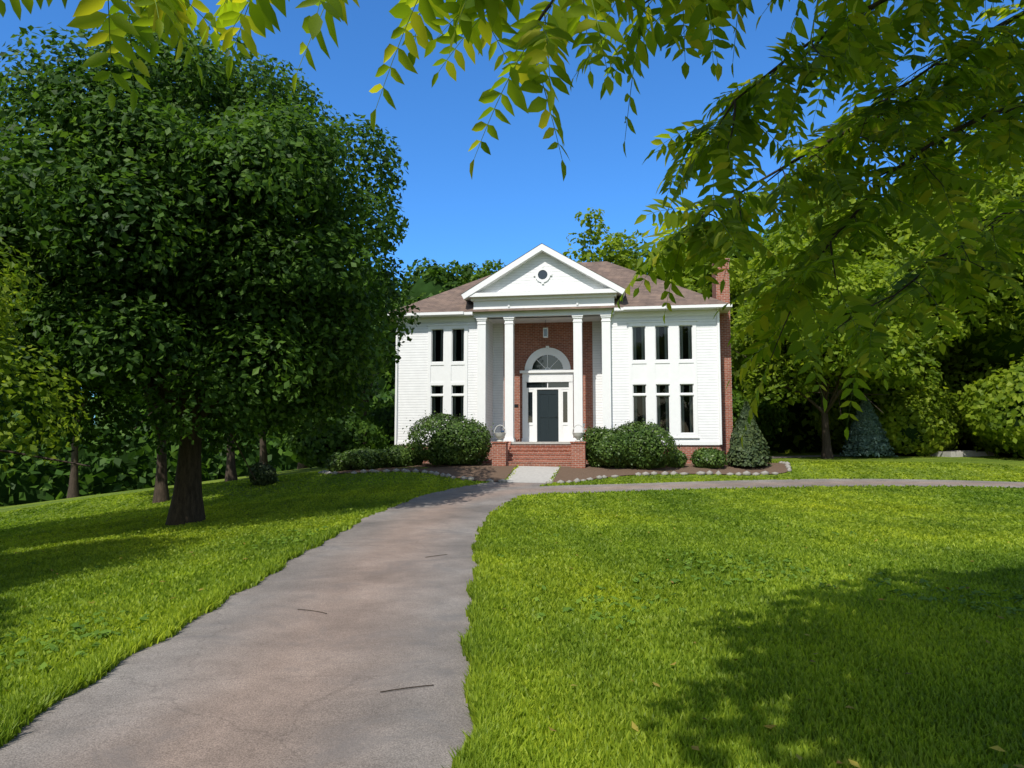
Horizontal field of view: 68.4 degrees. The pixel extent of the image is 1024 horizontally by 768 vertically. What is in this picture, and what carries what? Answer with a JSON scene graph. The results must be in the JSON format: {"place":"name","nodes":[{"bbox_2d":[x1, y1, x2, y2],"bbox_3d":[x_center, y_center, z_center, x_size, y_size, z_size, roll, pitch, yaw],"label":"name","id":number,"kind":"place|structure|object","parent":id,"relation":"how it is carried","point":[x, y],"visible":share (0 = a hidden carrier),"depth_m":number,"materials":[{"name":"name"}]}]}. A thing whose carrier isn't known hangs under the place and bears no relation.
{"place":"outdoors","nodes":[
{"label":"outdoors","id":0,"kind":"place"},
{"bbox_2d":[0,481,548,767],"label":"driveway","id":1,"kind":"structure","parent":0,"point":[266,673],"depth_m":5.54,"materials":[{"name":"concrete"}]},
{"bbox_2d":[298,554,446,692],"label":"pavement cracks","id":2,"kind":"object","parent":1,"relation":"on","point":[392,689],"visible":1,"depth_m":5.27,"materials":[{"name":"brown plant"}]},
{"bbox_2d":[0,0,776,181],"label":"tree branches","id":3,"kind":"object","parent":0,"point":[563,26],"depth_m":2.79,"materials":[{"name":"green plant"}]},
{"bbox_2d":[0,450,1023,767],"bbox_3d":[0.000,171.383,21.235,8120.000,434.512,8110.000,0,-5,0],"label":"lawn","id":4,"kind":"structure","parent":0,"point":[1006,460],"depth_m":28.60,"materials":[{"name":"green plant"}]},
{"bbox_2d":[0,375,47,443],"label":"tree","id":5,"kind":"object","parent":4,"relation":"on","point":[4,419],"visible":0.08,"depth_m":96.70,"materials":[{"name":"green plant"}]},
{"bbox_2d":[0,117,57,342],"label":"tree","id":6,"kind":"object","parent":4,"relation":"on","point":[8,257],"visible":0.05,"depth_m":17.15,"materials":[{"name":"green plant"}]},
{"bbox_2d":[0,237,90,509],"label":"tree","id":7,"kind":"object","parent":4,"relation":"on","point":[6,435],"visible":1,"depth_m":11.46,"materials":[{"name":"green plant"}]},
{"bbox_2d":[26,392,90,445],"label":"tree","id":8,"kind":"object","parent":4,"relation":"on","point":[61,414],"visible":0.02,"depth_m":110.53,"materials":[{"name":"green plant"}]},
{"bbox_2d":[0,336,160,497],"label":"tree","id":9,"kind":"object","parent":4,"relation":"on","point":[73,489],"visible":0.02,"depth_m":51.46,"materials":[{"name":"green plant"}]},
{"bbox_2d":[125,340,171,502],"bbox_3d":[-12.956,-0.681,28.232,8.718,10.388,9.097,0,-5,0],"label":"tree","id":10,"kind":"object","parent":4,"relation":"on","point":[161,492],"depth_m":27.68,"materials":[{"name":"brown plant"}]},
{"bbox_2d":[86,373,212,442],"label":"tree","id":11,"kind":"object","parent":4,"relation":"on","point":[134,411],"visible":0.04,"depth_m":99.38,"materials":[{"name":"green plant"}]},
{"bbox_2d":[0,382,394,505],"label":"undergrowth","id":12,"kind":"object","parent":4,"relation":"on","point":[24,481],"visible":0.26,"depth_m":81.33,"materials":[{"name":"green plant"}]},
{"bbox_2d":[0,10,420,525],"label":"tree","id":13,"kind":"object","parent":4,"relation":"on","point":[193,245],"visible":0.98,"depth_m":16.88,"materials":[{"name":"green plant"}]},
{"bbox_2d":[225,378,244,481],"bbox_3d":[-13.422,-1.318,35.946,8.363,12.174,8.029,-4,-6,44],"label":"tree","id":14,"kind":"object","parent":4,"relation":"on","point":[231,473],"depth_m":35.59,"materials":[{"name":"brown plant"}]},
{"bbox_2d":[0,516,521,767],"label":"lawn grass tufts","id":15,"kind":"object","parent":4,"relation":"on","point":[486,702],"visible":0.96,"depth_m":5.72,"materials":[{"name":"green plant"}]},
{"bbox_2d":[245,460,278,485],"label":"shrub","id":16,"kind":"object","parent":4,"relation":"on","point":[262,474],"visible":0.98,"depth_m":28.82,"materials":[{"name":"green plant"}]},
{"bbox_2d":[259,416,267,463],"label":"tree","id":17,"kind":"object","parent":4,"relation":"on","point":[263,453],"depth_m":45.56,"materials":[{"name":"brown plant"}]},
{"bbox_2d":[238,388,394,411],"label":"tree","id":18,"kind":"object","parent":4,"relation":"on","point":[387,394],"visible":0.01,"depth_m":96.01,"materials":[{"name":"green plant"}]},
{"bbox_2d":[278,410,394,468],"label":"undergrowth shrub","id":19,"kind":"object","parent":4,"relation":"on","point":[308,450],"visible":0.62,"depth_m":43.71,"materials":[{"name":"green plant"}]},
{"bbox_2d":[297,374,377,468],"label":"tree","id":20,"kind":"object","parent":4,"relation":"on","point":[300,466],"depth_m":57.37,"materials":[{"name":"green plant"}]},
{"bbox_2d":[353,401,395,447],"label":"undergrowth shrub","id":21,"kind":"object","parent":4,"relation":"on","point":[386,417],"visible":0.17,"depth_m":51.48,"materials":[{"name":"green plant"}]},
{"bbox_2d":[371,368,394,403],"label":"tree","id":22,"kind":"object","parent":4,"relation":"on","point":[388,380],"visible":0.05,"depth_m":107.19,"materials":[{"name":"green plant"}]},
{"bbox_2d":[359,256,417,444],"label":"tree","id":23,"kind":"object","parent":4,"relation":"on","point":[396,305],"visible":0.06,"depth_m":46.52,"materials":[{"name":"green plant"}]},
{"bbox_2d":[318,468,507,482],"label":"bed edging stones","id":24,"kind":"object","parent":4,"relation":"on","point":[436,473],"visible":0.71,"depth_m":28.79,"materials":[{"name":"grey stone"}]},
{"bbox_2d":[391,264,441,380],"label":"tree","id":25,"kind":"object","parent":4,"relation":"on","point":[410,279],"visible":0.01,"depth_m":61.17,"materials":[{"name":"green plant"}]},
{"bbox_2d":[328,463,516,481],"bbox_3d":[-3.975,3.487,30.485,8.342,0.555,6.300,-1,-5,9],"label":"mulch bed","id":26,"kind":"object","parent":4,"relation":"on","point":[483,472],"depth_m":29.21,"materials":[{"name":"brown soil"}]},
{"bbox_2d":[324,451,351,471],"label":"hedge shrub","id":27,"kind":"object","parent":26,"relation":"on","point":[332,462],"visible":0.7,"depth_m":30.84,"materials":[{"name":"green plant"}]},
{"bbox_2d":[337,446,391,469],"bbox_3d":[-5.983,3.113,31.146,2.572,1.117,1.700,1,-5,-17],"label":"hedge shrub","id":28,"kind":"object","parent":26,"relation":"on","point":[364,458],"visible":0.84,"depth_m":30.59,"materials":[{"name":"green plant"}]},
{"bbox_2d":[377,443,426,467],"bbox_3d":[-4.488,2.953,31.103,2.217,1.101,1.506,0,-5,0],"label":"hedge shrub","id":29,"kind":"object","parent":26,"relation":"on","point":[399,455],"visible":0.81,"depth_m":30.61,"materials":[{"name":"green plant"}]},
{"bbox_2d":[402,409,493,466],"bbox_3d":[-2.544,2.219,30.615,3.886,2.471,2.733,0,-5,0],"label":"boxwood shrub","id":30,"kind":"object","parent":26,"relation":"on","point":[458,441],"visible":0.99,"depth_m":29.90,"materials":[{"name":"green plant"}]},
{"bbox_2d":[394,257,472,342],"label":"tree","id":31,"kind":"object","parent":4,"relation":"on","point":[435,281],"visible":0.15,"depth_m":49.58,"materials":[{"name":"green plant"}]},
{"bbox_2d":[455,258,505,284],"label":"tree","id":32,"kind":"object","parent":4,"relation":"on","point":[485,271],"visible":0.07,"depth_m":54.54,"materials":[{"name":"green plant"}]},
{"bbox_2d":[0,526,1023,767],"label":"lawn weed rosettes","id":33,"kind":"object","parent":4,"relation":"on","point":[77,626],"visible":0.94,"depth_m":8.02,"materials":[{"name":"green plant"}]},
{"bbox_2d":[5,500,1023,767],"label":"fallen leaves","id":34,"kind":"object","parent":4,"relation":"on","point":[765,726],"depth_m":4.72,"materials":[{"name":"plant"}]},
{"bbox_2d":[387,243,732,467],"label":"house","id":35,"kind":"structure","parent":4,"relation":"on","point":[540,351],"depth_m":32.25,"materials":[{"name":"white"}]},
{"bbox_2d":[494,425,505,441],"bbox_3d":[-0.483,1.989,30.467,0.499,0.673,0.490,-1,-5,9],"label":"urn","id":36,"kind":"object","parent":35,"relation":"on","point":[500,436],"visible":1,"depth_m":30.34,"materials":[{"name":"stone"}]},
{"bbox_2d":[572,425,584,440],"bbox_3d":[2.638,1.949,29.975,0.499,0.673,0.490,-1,-5,9],"label":"urn","id":37,"kind":"object","parent":35,"relation":"on","point":[578,436],"visible":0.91,"depth_m":29.84,"materials":[{"name":"stone"}]},
{"bbox_2d":[562,207,647,274],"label":"tree","id":38,"kind":"object","parent":4,"relation":"on","point":[620,255],"visible":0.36,"depth_m":51.83,"materials":[{"name":"green plant"}]},
{"bbox_2d":[631,247,661,271],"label":"tree","id":39,"kind":"object","parent":4,"relation":"on","point":[642,250],"depth_m":66.52,"materials":[{"name":"green plant"}]},
{"bbox_2d":[553,463,787,481],"bbox_3d":[6.302,3.362,28.862,8.948,0.574,6.300,-1,-5,9],"label":"mulch bed","id":40,"kind":"object","parent":4,"relation":"on","point":[564,473],"depth_m":29.04,"materials":[{"name":"brown soil"}]},
{"bbox_2d":[581,425,635,467],"bbox_3d":[3.907,2.552,29.875,2.800,1.896,2.164,-3,-5,32],"label":"boxwood shrub","id":41,"kind":"object","parent":40,"relation":"on","point":[599,448],"visible":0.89,"depth_m":29.41,"materials":[{"name":"green plant"}]},
{"bbox_2d":[610,419,682,469],"bbox_3d":[5.036,2.440,29.954,3.690,2.125,2.643,-2,-5,25],"label":"boxwood shrub","id":42,"kind":"object","parent":40,"relation":"on","point":[649,450],"visible":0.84,"depth_m":29.13,"materials":[{"name":"green plant"}]},
{"bbox_2d":[546,461,791,483],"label":"bed edging stones","id":43,"kind":"object","parent":40,"relation":"on","point":[746,473],"visible":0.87,"depth_m":28.29,"materials":[{"name":"grey stone"}]},
{"bbox_2d":[666,449,689,467],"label":"bush","id":44,"kind":"object","parent":40,"relation":"on","point":[679,461],"visible":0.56,"depth_m":29.61,"materials":[{"name":"green plant"}]},
{"bbox_2d":[689,447,727,467],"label":"bush","id":45,"kind":"object","parent":40,"relation":"on","point":[705,457],"visible":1,"depth_m":29.45,"materials":[{"name":"green plant"}]},
{"bbox_2d":[725,401,771,466],"bbox_3d":[9.365,1.976,29.895,1.914,2.650,1.902,0,-5,0],"label":"cone shrub","id":46,"kind":"object","parent":40,"relation":"on","point":[755,451],"visible":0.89,"depth_m":29.48,"materials":[{"name":"green plant"}]},
{"bbox_2d":[648,243,773,391],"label":"tree","id":47,"kind":"object","parent":4,"relation":"on","point":[739,287],"visible":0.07,"depth_m":48.31,"materials":[{"name":"green plant"}]},
{"bbox_2d":[662,236,791,388],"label":"tree","id":48,"kind":"object","parent":4,"relation":"on","point":[746,256],"visible":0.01,"depth_m":56.30,"materials":[{"name":"green plant"}]},
{"bbox_2d":[732,386,800,444],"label":"undergrowth shrub","id":49,"kind":"object","parent":4,"relation":"on","point":[769,412],"visible":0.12,"depth_m":43.50,"materials":[{"name":"green plant"}]},
{"bbox_2d":[740,200,814,384],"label":"tree","id":50,"kind":"object","parent":4,"relation":"on","point":[766,230],"depth_m":55.20,"materials":[{"name":"green plant"}]},
{"bbox_2d":[570,0,1023,449],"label":"walnut tree","id":51,"kind":"object","parent":4,"relation":"on","point":[860,53],"depth_m":4.71,"materials":[{"name":"green plant"}]},
{"bbox_2d":[730,172,950,398],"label":"tree","id":52,"kind":"object","parent":4,"relation":"on","point":[758,267],"visible":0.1,"depth_m":41.23,"materials":[{"name":"green plant"}]},
{"bbox_2d":[730,236,967,458],"bbox_3d":[15.112,-1.784,36.828,9.658,11.123,10.110,3,-5,-31],"label":"walnut tree","id":53,"kind":"object","parent":4,"relation":"on","point":[865,277],"visible":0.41,"depth_m":35.18,"materials":[{"name":"green plant"}]},
{"bbox_2d":[739,383,983,453],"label":"hedge","id":54,"kind":"object","parent":4,"relation":"on","point":[799,433],"visible":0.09,"depth_m":48.63,"materials":[{"name":"green plant"}]},
{"bbox_2d":[742,367,983,405],"bbox_3d":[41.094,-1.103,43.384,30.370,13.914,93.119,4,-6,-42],"label":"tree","id":55,"kind":"object","parent":4,"relation":"on","point":[778,393],"depth_m":64.44,"materials":[{"name":"green plant"}]},
{"bbox_2d":[840,396,897,457],"bbox_3d":[17.641,2.129,37.451,2.581,3.096,2.536,0,-5,0],"label":"blue spruce shrub","id":56,"kind":"object","parent":4,"relation":"on","point":[867,435],"visible":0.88,"depth_m":36.85,"materials":[{"name":"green plant"}]},
{"bbox_2d":[807,355,962,452],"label":"undergrowth shrub","id":57,"kind":"object","parent":4,"relation":"on","point":[837,427],"visible":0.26,"depth_m":41.74,"materials":[{"name":"green plant"}]},
{"bbox_2d":[845,377,967,456],"bbox_3d":[20.716,1.797,38.999,6.558,4.250,4.913,0,-5,0],"label":"undergrowth shrub","id":58,"kind":"object","parent":4,"relation":"on","point":[916,428],"visible":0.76,"depth_m":37.43,"materials":[{"name":"green plant"}]},
{"bbox_2d":[866,130,1023,385],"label":"tree","id":59,"kind":"object","parent":4,"relation":"on","point":[996,335],"visible":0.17,"depth_m":37.76,"materials":[{"name":"green plant"}]},
{"bbox_2d":[930,450,996,456],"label":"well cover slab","id":60,"kind":"structure","parent":4,"relation":"on","point":[959,453],"depth_m":36.74,"materials":[{"name":"concrete"}]},
{"bbox_2d":[918,353,1016,450],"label":"undergrowth shrub","id":61,"kind":"object","parent":4,"relation":"on","point":[961,373],"visible":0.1,"depth_m":40.16,"materials":[{"name":"green plant"}]},
{"bbox_2d":[946,354,1023,457],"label":"undergrowth shrub","id":62,"kind":"object","parent":4,"relation":"on","point":[991,408],"visible":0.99,"depth_m":34.41,"materials":[{"name":"green plant"}]},
{"bbox_2d":[0,0,1023,416],"label":"sky","id":63,"kind":"structure","parent":0,"point":[516,199],"materials":[{"name":"blue"}]},
{"bbox_2d":[507,466,559,482],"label":"front path","id":64,"kind":"structure","parent":0,"point":[531,474],"depth_m":28.35,"materials":[{"name":"concrete"}]},
{"bbox_2d":[414,479,1023,508],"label":"driveway","id":65,"kind":"structure","parent":0,"point":[473,499],"depth_m":25.28,"materials":[{"name":"concrete"}]},
{"bbox_2d":[769,455,839,457],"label":"drive road","id":66,"kind":"structure","parent":0,"point":[799,456],"depth_m":39.38,"materials":[{"name":"grey asphalt"}]}
]}

